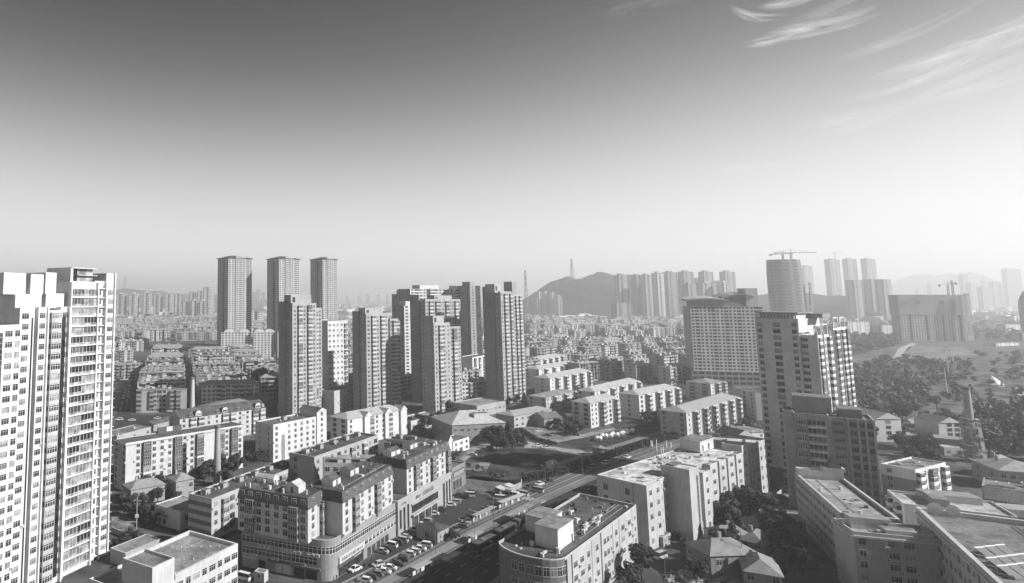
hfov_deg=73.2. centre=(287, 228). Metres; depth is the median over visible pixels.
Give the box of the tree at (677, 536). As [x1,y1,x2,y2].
[672,531,682,543]
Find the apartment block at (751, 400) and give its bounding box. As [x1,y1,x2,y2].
[733,387,762,420]
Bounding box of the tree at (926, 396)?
[917,390,932,399]
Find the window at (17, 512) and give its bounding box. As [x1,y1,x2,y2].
[14,508,20,516]
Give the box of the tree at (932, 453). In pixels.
[923,449,941,459]
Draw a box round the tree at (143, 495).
[136,492,148,504]
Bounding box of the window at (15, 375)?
[13,373,18,379]
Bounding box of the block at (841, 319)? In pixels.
[830,318,846,322]
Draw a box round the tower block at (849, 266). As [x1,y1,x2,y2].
[842,258,857,295]
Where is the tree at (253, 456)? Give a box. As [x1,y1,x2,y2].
[247,452,259,466]
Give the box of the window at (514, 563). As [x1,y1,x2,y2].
[511,559,516,570]
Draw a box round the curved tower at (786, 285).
[766,259,813,312]
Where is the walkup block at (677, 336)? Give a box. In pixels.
[670,334,683,339]
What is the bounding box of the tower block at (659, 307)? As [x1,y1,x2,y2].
[651,271,665,316]
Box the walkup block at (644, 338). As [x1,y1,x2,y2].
[637,335,654,341]
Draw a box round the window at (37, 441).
[34,438,40,444]
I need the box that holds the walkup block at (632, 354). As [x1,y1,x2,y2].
[622,352,645,358]
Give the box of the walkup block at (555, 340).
[541,336,561,346]
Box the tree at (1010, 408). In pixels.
[1001,406,1016,413]
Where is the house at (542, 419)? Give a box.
[533,410,567,427]
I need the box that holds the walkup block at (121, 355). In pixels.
[114,348,132,362]
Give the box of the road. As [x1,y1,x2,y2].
[395,417,762,582]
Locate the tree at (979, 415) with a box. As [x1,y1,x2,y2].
[974,413,993,421]
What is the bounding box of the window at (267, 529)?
[265,526,269,532]
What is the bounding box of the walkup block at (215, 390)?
[201,379,258,404]
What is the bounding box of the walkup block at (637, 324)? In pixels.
[630,322,644,325]
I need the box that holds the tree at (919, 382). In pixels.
[915,380,929,389]
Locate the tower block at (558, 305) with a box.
[554,295,562,315]
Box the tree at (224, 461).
[221,454,228,469]
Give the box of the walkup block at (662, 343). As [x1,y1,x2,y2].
[657,339,678,347]
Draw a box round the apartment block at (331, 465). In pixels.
[323,454,375,477]
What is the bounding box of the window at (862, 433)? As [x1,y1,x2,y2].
[857,431,865,436]
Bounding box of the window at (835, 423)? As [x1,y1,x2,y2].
[833,421,843,425]
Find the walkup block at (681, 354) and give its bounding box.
[674,350,685,364]
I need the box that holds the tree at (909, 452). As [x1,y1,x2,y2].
[904,450,912,457]
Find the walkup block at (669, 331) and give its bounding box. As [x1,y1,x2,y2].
[663,326,675,336]
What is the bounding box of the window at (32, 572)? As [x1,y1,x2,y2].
[29,568,34,576]
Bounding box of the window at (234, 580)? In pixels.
[231,576,236,582]
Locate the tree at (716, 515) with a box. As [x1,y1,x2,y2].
[713,500,722,522]
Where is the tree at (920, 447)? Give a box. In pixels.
[916,444,928,454]
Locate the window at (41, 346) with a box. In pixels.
[38,343,44,349]
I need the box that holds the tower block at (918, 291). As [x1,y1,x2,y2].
[914,288,922,294]
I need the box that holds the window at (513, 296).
[510,296,525,396]
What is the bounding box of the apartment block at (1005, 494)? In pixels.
[982,477,1023,519]
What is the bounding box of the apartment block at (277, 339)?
[276,329,278,359]
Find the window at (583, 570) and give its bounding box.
[581,568,584,576]
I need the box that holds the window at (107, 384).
[105,381,110,386]
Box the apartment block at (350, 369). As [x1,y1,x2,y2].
[348,366,352,372]
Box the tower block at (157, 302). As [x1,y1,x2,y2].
[153,293,162,314]
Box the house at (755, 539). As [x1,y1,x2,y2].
[740,525,771,555]
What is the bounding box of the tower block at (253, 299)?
[252,291,255,307]
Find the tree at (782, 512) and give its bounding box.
[769,508,789,516]
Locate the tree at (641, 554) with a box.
[628,542,654,578]
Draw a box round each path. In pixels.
[460,443,502,461]
[505,439,593,456]
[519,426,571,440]
[552,427,614,441]
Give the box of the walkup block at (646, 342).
[641,341,656,344]
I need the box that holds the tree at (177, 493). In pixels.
[170,491,182,498]
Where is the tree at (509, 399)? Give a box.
[504,396,512,406]
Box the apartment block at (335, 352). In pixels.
[322,319,348,388]
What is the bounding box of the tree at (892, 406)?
[883,404,894,412]
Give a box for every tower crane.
[769,251,793,258]
[775,249,816,258]
[938,281,949,294]
[949,280,956,294]
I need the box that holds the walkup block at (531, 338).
[525,336,544,340]
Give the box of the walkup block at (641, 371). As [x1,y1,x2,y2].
[624,361,652,381]
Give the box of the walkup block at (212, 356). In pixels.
[192,352,232,375]
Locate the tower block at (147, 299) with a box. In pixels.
[143,291,151,316]
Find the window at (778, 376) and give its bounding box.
[777,375,784,379]
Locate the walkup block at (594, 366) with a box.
[567,358,603,380]
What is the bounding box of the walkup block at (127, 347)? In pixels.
[114,346,131,349]
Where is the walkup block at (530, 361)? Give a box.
[525,356,540,367]
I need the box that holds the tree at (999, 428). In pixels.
[987,425,1002,432]
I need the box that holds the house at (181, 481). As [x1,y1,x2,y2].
[166,469,194,497]
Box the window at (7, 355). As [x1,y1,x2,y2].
[4,352,11,358]
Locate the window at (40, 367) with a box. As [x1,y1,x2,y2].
[37,364,43,370]
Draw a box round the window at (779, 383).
[777,381,784,385]
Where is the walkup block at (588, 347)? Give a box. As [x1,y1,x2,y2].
[577,344,600,351]
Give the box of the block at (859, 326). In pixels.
[840,321,869,335]
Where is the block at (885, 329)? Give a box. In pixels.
[873,325,891,334]
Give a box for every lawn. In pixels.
[461,449,605,483]
[559,428,669,457]
[611,417,659,429]
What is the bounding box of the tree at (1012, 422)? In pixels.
[1007,419,1023,434]
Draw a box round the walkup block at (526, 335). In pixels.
[524,333,536,340]
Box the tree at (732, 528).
[727,522,743,543]
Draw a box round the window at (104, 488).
[102,485,107,491]
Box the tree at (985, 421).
[975,418,992,429]
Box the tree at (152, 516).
[143,511,159,525]
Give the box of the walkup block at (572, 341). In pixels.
[560,337,579,348]
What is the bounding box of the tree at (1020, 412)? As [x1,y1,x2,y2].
[1015,408,1023,420]
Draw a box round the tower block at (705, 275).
[698,270,713,282]
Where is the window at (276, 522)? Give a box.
[274,520,278,526]
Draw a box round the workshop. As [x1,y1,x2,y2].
[729,424,763,437]
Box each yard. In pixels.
[109,544,117,569]
[112,512,141,531]
[773,491,797,512]
[880,444,936,462]
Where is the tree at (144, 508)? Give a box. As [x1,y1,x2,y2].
[137,504,151,521]
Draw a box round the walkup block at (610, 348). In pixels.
[598,342,617,356]
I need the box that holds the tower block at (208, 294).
[203,286,213,313]
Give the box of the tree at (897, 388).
[890,384,904,393]
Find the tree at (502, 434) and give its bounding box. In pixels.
[495,425,506,438]
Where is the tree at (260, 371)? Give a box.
[252,367,274,381]
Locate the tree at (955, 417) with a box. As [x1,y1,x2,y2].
[951,415,960,419]
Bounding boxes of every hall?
[193,393,275,412]
[393,472,451,536]
[407,411,435,431]
[452,397,505,414]
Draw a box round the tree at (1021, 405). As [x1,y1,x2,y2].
[1014,402,1023,408]
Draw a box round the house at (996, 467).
[971,455,1023,481]
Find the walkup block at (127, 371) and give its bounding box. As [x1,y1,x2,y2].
[113,360,142,380]
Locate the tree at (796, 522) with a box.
[785,515,804,531]
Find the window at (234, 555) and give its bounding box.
[231,551,237,560]
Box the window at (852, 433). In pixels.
[850,430,857,435]
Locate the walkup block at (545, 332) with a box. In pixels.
[538,329,552,334]
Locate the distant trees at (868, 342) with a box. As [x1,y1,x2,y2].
[119,320,1023,543]
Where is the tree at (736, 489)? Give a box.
[732,486,742,500]
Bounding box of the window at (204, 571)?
[202,567,206,576]
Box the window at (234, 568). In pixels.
[231,564,236,572]
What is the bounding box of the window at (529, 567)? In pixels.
[526,564,532,574]
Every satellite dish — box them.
[926,502,942,513]
[945,505,959,515]
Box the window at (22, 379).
[20,377,26,383]
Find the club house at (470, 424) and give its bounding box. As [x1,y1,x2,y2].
[431,410,505,440]
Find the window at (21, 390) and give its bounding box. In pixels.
[19,388,25,394]
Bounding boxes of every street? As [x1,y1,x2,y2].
[115,380,134,426]
[115,414,167,426]
[153,510,258,582]
[872,356,902,389]
[893,343,915,357]
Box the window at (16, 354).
[14,351,19,357]
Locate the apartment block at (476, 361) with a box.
[462,354,484,378]
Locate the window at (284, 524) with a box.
[282,521,287,527]
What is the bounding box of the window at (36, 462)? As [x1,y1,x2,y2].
[33,459,39,466]
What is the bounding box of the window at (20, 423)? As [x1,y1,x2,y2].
[18,420,24,427]
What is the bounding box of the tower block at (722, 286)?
[717,281,728,293]
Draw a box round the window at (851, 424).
[849,422,856,427]
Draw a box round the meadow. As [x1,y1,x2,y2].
[903,347,977,361]
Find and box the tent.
[981,376,1003,386]
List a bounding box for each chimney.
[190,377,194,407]
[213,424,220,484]
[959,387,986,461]
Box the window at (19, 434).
[17,431,23,438]
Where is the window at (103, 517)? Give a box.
[101,514,106,521]
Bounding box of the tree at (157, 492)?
[151,487,163,502]
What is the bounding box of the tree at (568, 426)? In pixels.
[565,423,572,434]
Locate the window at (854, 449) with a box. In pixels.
[851,447,859,452]
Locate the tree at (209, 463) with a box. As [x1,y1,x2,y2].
[202,459,213,479]
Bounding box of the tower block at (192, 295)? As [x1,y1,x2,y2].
[189,291,195,311]
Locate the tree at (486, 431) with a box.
[479,429,491,443]
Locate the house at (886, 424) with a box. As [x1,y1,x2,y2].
[861,408,901,441]
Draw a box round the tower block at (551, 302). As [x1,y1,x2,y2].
[548,292,554,314]
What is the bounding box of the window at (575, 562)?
[574,559,577,568]
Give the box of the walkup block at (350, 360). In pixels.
[348,354,352,365]
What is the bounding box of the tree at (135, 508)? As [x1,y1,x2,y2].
[133,504,143,517]
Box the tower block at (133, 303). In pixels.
[129,292,138,315]
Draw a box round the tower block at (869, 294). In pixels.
[862,279,876,311]
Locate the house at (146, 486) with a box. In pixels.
[122,477,165,505]
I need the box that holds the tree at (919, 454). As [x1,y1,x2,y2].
[908,451,924,458]
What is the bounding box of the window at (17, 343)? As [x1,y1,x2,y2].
[14,340,19,347]
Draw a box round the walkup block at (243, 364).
[241,358,267,371]
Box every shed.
[110,534,160,565]
[112,425,150,443]
[142,416,168,430]
[254,568,267,582]
[659,531,670,546]
[743,506,759,513]
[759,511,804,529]
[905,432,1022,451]
[936,444,964,455]
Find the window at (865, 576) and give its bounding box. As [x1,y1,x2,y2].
[861,572,868,579]
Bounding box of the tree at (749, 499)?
[734,487,759,515]
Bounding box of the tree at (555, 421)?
[549,417,561,424]
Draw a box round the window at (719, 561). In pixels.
[716,559,721,565]
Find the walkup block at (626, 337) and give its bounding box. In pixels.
[616,334,633,340]
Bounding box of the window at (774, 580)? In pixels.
[772,577,779,582]
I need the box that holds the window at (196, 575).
[193,571,199,580]
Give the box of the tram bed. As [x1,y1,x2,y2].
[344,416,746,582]
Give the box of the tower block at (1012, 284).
[1001,268,1022,308]
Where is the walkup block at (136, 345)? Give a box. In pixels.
[123,339,143,350]
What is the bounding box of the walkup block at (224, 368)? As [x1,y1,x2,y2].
[195,365,241,385]
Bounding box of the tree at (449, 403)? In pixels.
[445,400,452,407]
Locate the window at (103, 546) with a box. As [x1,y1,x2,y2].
[100,543,105,550]
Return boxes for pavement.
[452,486,466,505]
[463,477,528,494]
[559,431,660,463]
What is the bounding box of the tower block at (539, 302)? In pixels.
[535,292,542,315]
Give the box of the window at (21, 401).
[19,398,25,405]
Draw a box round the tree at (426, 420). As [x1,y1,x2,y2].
[418,415,430,427]
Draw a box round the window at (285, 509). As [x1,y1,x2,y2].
[282,506,287,511]
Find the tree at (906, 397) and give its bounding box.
[896,390,917,404]
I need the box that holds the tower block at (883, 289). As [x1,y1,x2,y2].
[874,279,892,318]
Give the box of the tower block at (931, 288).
[926,283,937,294]
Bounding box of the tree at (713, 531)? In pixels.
[707,528,728,535]
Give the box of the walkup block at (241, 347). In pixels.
[230,345,253,353]
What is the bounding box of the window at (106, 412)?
[104,409,109,415]
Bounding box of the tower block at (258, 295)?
[256,289,260,301]
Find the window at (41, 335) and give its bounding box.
[39,333,44,338]
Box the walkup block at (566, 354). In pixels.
[551,351,572,360]
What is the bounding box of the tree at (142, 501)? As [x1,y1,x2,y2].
[138,499,146,504]
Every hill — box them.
[115,289,196,308]
[181,293,266,307]
[523,272,679,315]
[628,274,737,304]
[758,293,891,320]
[892,272,1004,304]
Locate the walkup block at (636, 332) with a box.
[630,329,643,338]
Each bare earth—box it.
[465,462,490,471]
[520,462,535,465]
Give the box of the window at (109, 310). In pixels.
[107,308,112,312]
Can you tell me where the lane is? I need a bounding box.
[640,544,686,582]
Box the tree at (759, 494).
[754,490,769,504]
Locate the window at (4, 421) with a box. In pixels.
[1,418,8,424]
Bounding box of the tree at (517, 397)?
[512,394,520,401]
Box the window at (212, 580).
[209,576,215,582]
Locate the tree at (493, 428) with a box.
[485,425,499,434]
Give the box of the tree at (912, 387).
[905,381,919,389]
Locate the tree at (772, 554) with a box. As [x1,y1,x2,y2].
[768,539,806,556]
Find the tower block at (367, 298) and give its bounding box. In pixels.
[366,294,369,305]
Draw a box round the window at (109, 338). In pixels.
[106,335,111,340]
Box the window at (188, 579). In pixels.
[186,575,190,582]
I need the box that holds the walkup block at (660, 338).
[654,336,671,341]
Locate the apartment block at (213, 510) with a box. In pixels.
[188,460,291,537]
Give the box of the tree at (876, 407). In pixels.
[869,404,882,409]
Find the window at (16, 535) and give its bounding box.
[13,531,19,539]
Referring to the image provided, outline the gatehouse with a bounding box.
[592,445,607,455]
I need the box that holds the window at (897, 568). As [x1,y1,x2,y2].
[890,564,901,571]
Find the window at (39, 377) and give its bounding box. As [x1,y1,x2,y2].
[37,375,42,380]
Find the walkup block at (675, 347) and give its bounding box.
[663,345,684,350]
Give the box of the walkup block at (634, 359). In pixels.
[623,356,648,373]
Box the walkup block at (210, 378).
[198,376,250,382]
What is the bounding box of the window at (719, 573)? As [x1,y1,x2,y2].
[717,571,722,577]
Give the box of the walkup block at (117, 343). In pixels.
[114,340,123,347]
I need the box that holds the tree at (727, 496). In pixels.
[719,491,747,511]
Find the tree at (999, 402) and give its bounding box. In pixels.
[985,399,1004,413]
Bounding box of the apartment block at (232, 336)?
[221,328,250,347]
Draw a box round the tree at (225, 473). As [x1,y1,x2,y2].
[216,468,232,480]
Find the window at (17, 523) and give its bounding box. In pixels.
[13,520,19,528]
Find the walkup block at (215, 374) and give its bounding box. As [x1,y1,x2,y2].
[197,370,245,393]
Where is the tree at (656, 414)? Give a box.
[651,411,659,421]
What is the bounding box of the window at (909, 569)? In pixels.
[906,566,916,573]
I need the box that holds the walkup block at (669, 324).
[662,323,674,326]
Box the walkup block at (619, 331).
[615,329,625,334]
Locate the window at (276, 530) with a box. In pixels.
[274,528,278,534]
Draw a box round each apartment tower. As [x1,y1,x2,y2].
[0,272,70,582]
[0,324,21,582]
[47,267,115,578]
[217,256,252,345]
[266,256,300,351]
[278,295,322,416]
[309,257,338,319]
[352,308,401,409]
[392,290,397,317]
[393,301,410,373]
[398,285,449,304]
[410,295,461,401]
[421,315,462,412]
[445,286,457,298]
[457,282,481,355]
[482,282,525,402]
[680,288,762,386]
[755,311,856,487]
[782,392,882,506]
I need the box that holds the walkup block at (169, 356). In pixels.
[147,354,182,358]
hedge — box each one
[444,528,459,540]
[518,427,556,444]
[518,431,677,480]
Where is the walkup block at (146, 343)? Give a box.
[116,337,148,348]
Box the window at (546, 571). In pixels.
[543,567,549,576]
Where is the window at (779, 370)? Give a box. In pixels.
[776,368,783,372]
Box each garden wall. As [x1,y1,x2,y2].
[111,527,132,538]
[495,479,521,492]
[554,425,579,435]
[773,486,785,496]
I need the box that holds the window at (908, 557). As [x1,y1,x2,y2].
[904,554,915,561]
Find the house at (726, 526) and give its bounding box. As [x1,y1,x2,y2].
[705,520,747,537]
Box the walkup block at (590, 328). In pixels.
[581,323,594,334]
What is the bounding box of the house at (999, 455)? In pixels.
[990,452,1009,458]
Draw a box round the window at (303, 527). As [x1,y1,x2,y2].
[301,525,305,531]
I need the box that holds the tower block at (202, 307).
[199,300,205,314]
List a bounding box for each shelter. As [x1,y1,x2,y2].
[410,552,446,577]
[466,530,482,543]
[471,505,496,520]
[497,493,525,507]
[505,504,533,522]
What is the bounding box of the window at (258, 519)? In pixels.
[256,516,260,522]
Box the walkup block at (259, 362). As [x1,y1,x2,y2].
[245,357,275,374]
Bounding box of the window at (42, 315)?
[40,313,45,318]
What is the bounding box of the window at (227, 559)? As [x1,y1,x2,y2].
[224,555,229,564]
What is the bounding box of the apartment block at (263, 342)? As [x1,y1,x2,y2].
[253,329,274,358]
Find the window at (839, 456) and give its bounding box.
[835,453,846,458]
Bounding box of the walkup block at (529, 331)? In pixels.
[525,329,543,333]
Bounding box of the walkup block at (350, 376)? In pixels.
[348,372,352,386]
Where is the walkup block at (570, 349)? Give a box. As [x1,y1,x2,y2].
[555,347,576,352]
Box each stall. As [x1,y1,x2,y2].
[496,485,506,493]
[504,483,515,490]
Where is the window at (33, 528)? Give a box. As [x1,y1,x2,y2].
[31,524,36,531]
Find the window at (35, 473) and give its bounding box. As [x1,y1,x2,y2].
[33,470,38,477]
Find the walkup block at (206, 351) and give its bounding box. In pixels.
[191,349,228,354]
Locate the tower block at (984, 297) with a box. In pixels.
[976,286,993,308]
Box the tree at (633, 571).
[613,561,643,582]
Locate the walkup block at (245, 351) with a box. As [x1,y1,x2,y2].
[233,349,259,361]
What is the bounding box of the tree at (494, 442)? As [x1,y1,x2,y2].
[491,438,500,449]
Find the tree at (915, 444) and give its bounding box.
[910,440,929,448]
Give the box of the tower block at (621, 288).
[613,273,629,302]
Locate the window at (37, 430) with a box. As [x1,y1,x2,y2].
[35,427,40,433]
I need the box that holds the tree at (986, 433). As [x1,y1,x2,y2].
[976,429,999,455]
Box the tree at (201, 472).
[196,465,212,485]
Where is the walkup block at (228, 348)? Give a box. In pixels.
[227,344,248,353]
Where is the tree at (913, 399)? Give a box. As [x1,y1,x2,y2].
[909,395,919,409]
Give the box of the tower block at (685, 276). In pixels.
[678,270,693,314]
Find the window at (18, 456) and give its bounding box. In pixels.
[16,453,22,460]
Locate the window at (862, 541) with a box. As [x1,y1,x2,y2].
[858,538,865,544]
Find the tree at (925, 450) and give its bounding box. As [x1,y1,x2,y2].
[917,446,937,454]
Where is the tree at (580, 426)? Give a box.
[573,422,583,432]
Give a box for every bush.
[112,538,120,545]
[118,535,132,543]
[125,526,133,533]
[132,529,143,538]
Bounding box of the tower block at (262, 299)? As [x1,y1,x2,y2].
[261,292,264,307]
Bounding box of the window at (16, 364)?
[13,362,18,368]
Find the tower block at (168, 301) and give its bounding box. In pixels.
[165,292,173,311]
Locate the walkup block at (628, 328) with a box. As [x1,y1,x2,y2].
[625,325,637,334]
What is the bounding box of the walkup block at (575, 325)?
[567,323,582,328]
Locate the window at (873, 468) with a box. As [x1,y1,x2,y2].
[871,466,879,470]
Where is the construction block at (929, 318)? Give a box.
[888,293,973,340]
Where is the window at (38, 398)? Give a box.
[36,395,42,401]
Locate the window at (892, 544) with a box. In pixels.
[888,541,898,548]
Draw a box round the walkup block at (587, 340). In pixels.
[578,338,599,345]
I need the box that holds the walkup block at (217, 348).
[190,346,226,365]
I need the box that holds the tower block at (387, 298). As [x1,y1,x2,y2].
[386,293,388,304]
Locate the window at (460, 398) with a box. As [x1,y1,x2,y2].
[449,328,461,408]
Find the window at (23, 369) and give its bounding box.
[20,366,26,372]
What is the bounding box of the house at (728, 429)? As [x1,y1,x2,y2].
[715,425,754,436]
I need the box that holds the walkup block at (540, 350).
[529,344,554,356]
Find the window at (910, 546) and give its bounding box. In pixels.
[903,542,914,549]
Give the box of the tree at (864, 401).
[857,394,867,407]
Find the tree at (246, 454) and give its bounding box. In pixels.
[243,451,250,465]
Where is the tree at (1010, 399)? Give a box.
[1008,396,1015,406]
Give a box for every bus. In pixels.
[471,533,496,553]
[493,521,516,539]
[512,511,528,528]
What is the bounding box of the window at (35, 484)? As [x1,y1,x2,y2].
[33,481,38,487]
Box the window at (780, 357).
[775,355,782,359]
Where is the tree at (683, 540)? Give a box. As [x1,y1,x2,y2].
[679,536,689,544]
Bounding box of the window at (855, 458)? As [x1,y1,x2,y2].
[852,455,859,460]
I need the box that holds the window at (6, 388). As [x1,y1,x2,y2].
[2,385,10,391]
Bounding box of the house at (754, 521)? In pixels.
[739,509,770,532]
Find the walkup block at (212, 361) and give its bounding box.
[193,359,229,363]
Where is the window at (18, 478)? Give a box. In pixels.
[15,475,21,482]
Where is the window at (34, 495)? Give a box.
[32,491,38,499]
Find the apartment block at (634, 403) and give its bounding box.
[619,384,681,418]
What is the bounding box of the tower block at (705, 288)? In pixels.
[696,281,715,296]
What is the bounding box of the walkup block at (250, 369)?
[248,364,277,378]
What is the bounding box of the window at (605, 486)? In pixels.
[603,483,607,490]
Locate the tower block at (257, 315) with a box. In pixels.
[252,311,262,319]
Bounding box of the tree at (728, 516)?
[721,513,733,524]
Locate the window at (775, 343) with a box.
[774,342,781,346]
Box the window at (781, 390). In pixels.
[778,388,785,392]
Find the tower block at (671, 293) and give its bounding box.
[662,271,679,317]
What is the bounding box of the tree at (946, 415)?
[939,413,953,417]
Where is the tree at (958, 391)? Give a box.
[949,382,962,395]
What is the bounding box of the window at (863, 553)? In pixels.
[859,549,866,556]
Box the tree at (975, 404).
[972,401,989,410]
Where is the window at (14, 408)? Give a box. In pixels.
[11,405,16,412]
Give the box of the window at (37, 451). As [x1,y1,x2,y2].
[34,448,39,455]
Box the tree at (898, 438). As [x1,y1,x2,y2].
[888,433,906,449]
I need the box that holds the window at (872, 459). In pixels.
[870,457,878,462]
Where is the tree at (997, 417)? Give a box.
[984,413,1004,419]
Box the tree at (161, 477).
[154,474,167,482]
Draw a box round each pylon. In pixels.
[122,277,127,289]
[523,270,529,323]
[570,259,574,278]
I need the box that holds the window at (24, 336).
[21,334,27,340]
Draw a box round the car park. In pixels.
[341,493,507,582]
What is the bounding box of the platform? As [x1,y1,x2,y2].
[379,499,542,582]
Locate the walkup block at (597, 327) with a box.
[594,324,608,335]
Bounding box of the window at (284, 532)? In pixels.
[282,529,287,536]
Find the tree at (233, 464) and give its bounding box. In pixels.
[227,459,240,476]
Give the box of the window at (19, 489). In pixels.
[15,486,21,493]
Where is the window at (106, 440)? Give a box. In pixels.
[103,437,108,443]
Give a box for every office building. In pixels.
[89,530,237,582]
[499,493,637,582]
[597,432,770,549]
[795,453,900,564]
[831,512,943,582]
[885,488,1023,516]
[885,489,1017,524]
[914,506,1023,582]
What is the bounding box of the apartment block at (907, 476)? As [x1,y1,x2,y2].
[881,457,951,504]
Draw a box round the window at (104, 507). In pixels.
[101,504,106,511]
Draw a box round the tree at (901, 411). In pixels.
[892,406,910,417]
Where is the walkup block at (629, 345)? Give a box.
[618,341,640,355]
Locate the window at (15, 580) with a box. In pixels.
[11,576,17,582]
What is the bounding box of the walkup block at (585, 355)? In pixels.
[570,351,599,360]
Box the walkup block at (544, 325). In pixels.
[540,323,553,327]
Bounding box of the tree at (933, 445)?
[927,442,940,449]
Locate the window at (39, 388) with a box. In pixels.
[37,385,42,391]
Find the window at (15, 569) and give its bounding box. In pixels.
[11,565,17,573]
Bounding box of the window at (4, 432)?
[0,429,8,436]
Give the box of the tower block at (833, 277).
[824,258,842,295]
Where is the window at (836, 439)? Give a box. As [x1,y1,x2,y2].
[834,437,845,442]
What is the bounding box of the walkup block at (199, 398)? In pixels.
[198,383,200,404]
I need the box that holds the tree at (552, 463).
[544,459,559,470]
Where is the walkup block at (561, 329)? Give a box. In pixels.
[554,326,567,334]
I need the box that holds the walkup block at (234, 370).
[195,368,243,390]
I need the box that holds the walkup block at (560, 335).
[547,334,568,337]
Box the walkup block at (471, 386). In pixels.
[462,377,485,398]
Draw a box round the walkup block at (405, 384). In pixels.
[401,373,410,394]
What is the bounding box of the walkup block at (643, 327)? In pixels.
[638,324,650,329]
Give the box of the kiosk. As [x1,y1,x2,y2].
[415,520,450,542]
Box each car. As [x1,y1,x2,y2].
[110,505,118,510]
[238,570,251,581]
[348,564,362,572]
[357,575,371,582]
[364,572,377,580]
[370,569,383,576]
[371,559,384,566]
[374,547,388,553]
[377,567,391,574]
[378,544,393,551]
[381,563,396,570]
[383,540,397,547]
[388,558,403,566]
[390,538,403,545]
[395,535,408,542]
[395,555,408,562]
[398,533,412,539]
[402,550,415,556]
[403,528,416,535]
[408,547,420,553]
[411,544,426,550]
[418,540,432,548]
[421,517,433,521]
[422,537,436,544]
[432,510,439,515]
[438,506,444,511]
[446,501,455,506]
[452,499,460,503]
[455,523,466,528]
[457,493,468,498]
[461,518,474,523]
[464,491,474,497]
[464,513,475,520]
[486,502,498,508]
[493,494,505,499]
[518,489,528,496]
[524,484,533,488]
[531,486,543,492]
[534,481,543,485]
[544,478,553,482]
[588,463,596,468]
[601,460,609,464]
[653,549,667,559]
[776,494,787,498]
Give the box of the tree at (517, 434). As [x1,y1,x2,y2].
[513,427,521,443]
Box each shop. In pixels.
[155,495,188,530]
[451,460,465,491]
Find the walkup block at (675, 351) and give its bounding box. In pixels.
[668,348,684,353]
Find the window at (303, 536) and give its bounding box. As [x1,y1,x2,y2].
[301,533,305,539]
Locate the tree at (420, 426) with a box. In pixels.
[415,423,426,434]
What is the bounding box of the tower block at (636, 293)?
[631,274,641,315]
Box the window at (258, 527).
[256,524,260,530]
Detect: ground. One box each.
[55,301,1023,582]
[852,343,1023,482]
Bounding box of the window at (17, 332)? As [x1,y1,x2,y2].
[15,330,20,336]
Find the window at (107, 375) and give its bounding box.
[105,372,110,377]
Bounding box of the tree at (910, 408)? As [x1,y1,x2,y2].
[899,405,913,418]
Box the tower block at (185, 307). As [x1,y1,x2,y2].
[182,299,189,315]
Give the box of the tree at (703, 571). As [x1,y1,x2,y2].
[694,565,710,582]
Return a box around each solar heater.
[973,546,997,558]
[983,545,1008,557]
[984,556,1003,570]
[993,544,1014,553]
[995,564,1023,578]
[996,555,1014,563]
[1006,554,1023,562]
[1007,563,1023,576]
[1014,553,1023,559]
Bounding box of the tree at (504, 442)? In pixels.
[498,438,508,451]
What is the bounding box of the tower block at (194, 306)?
[191,299,198,316]
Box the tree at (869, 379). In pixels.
[859,375,873,384]
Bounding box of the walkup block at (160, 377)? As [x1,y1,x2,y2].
[138,374,185,379]
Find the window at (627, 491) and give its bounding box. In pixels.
[625,488,629,495]
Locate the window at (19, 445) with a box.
[17,442,23,449]
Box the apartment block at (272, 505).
[237,472,324,543]
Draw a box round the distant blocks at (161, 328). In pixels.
[115,315,851,340]
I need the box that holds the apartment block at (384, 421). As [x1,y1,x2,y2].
[330,404,406,439]
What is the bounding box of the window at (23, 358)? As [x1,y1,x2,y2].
[21,355,27,361]
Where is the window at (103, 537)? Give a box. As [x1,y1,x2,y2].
[100,533,105,540]
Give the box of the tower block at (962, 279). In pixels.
[958,273,967,298]
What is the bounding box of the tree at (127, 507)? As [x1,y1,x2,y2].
[122,502,132,516]
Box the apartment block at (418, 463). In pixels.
[375,438,451,494]
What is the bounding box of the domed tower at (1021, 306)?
[1018,291,1023,331]
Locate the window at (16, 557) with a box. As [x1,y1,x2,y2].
[12,553,18,562]
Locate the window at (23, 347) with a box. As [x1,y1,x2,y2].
[21,345,27,350]
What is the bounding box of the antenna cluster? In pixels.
[650,439,681,470]
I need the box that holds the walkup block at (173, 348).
[151,345,181,352]
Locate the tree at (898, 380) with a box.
[889,377,903,384]
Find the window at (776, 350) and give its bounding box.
[774,348,781,352]
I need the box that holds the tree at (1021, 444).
[1014,440,1023,453]
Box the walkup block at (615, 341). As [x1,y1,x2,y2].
[599,339,622,355]
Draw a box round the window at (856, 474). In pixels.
[854,472,861,477]
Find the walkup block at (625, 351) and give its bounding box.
[620,348,641,355]
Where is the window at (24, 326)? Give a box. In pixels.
[22,324,28,329]
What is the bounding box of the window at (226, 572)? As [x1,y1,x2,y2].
[224,568,229,577]
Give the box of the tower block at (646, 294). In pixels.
[639,273,653,316]
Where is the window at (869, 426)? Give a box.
[867,424,875,428]
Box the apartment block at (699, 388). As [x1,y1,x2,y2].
[686,378,727,399]
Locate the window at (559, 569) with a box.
[557,567,562,576]
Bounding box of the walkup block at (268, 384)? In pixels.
[258,373,277,400]
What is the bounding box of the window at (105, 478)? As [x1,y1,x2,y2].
[102,475,107,482]
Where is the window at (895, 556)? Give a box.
[888,552,899,559]
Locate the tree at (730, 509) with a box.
[713,501,741,519]
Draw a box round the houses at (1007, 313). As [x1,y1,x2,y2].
[115,303,1019,322]
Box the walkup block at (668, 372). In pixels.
[658,363,685,384]
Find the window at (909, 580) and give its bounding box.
[907,578,917,582]
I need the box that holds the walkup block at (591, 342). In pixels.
[579,341,601,345]

